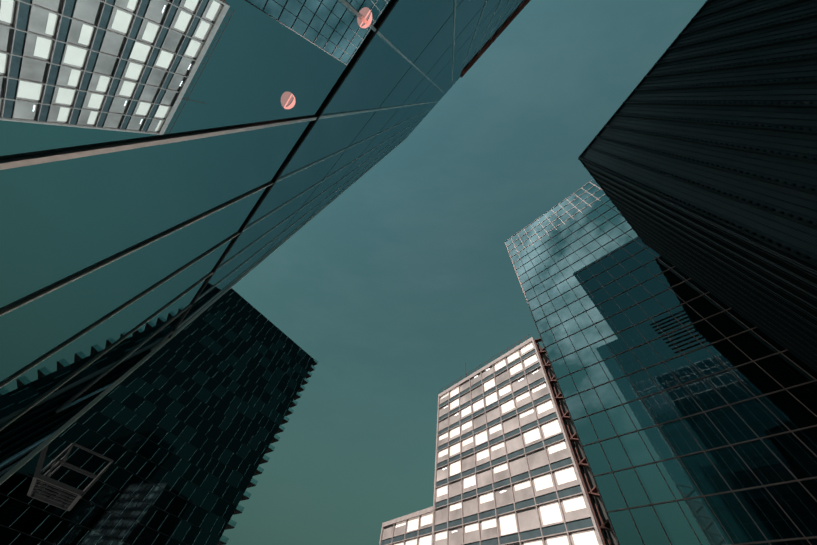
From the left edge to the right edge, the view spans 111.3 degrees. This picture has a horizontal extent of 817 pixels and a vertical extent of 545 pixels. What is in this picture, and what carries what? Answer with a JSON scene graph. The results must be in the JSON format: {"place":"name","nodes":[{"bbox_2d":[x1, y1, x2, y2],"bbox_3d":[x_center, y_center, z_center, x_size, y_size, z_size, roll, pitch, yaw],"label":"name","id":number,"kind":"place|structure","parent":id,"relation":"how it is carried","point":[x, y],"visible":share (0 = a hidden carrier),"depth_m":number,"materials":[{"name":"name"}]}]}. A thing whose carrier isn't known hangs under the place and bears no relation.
{"place":"outdoors","nodes":[
{"label":"outdoors","id":0,"kind":"place"},
{"bbox_2d":[0,288,317,544],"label":"skyscraper","id":1,"kind":"structure","parent":0,"point":[182,428],"depth_m":79.06,"materials":[{"name":"black glass"}]},
{"bbox_2d":[222,0,706,544],"label":"sky","id":2,"kind":"structure","parent":0,"point":[408,277],"materials":[{"name":"teal"}]},
{"bbox_2d":[379,334,617,544],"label":"office building","id":3,"kind":"structure","parent":0,"point":[511,466],"depth_m":43.64,"materials":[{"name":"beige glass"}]},
{"bbox_2d":[578,0,816,371],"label":"dark tower","id":4,"kind":"structure","parent":0,"point":[697,157],"depth_m":17.82,"materials":[{"name":"black"}]},
{"bbox_3d":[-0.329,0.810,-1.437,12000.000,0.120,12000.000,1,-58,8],"label":"ground","id":5,"kind":"structure","parent":0,"visible":0},
{"bbox_2d":[0,0,529,510],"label":"mirror glass tower","id":6,"kind":"structure","parent":5,"relation":"on","point":[170,170],"depth_m":3.19,"materials":[{"name":"teal glass"}]},
{"bbox_2d":[505,179,816,544],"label":"glass skyscraper","id":7,"kind":"structure","parent":5,"relation":"on","point":[691,405],"depth_m":24.90,"materials":[{"name":"teal glass"}]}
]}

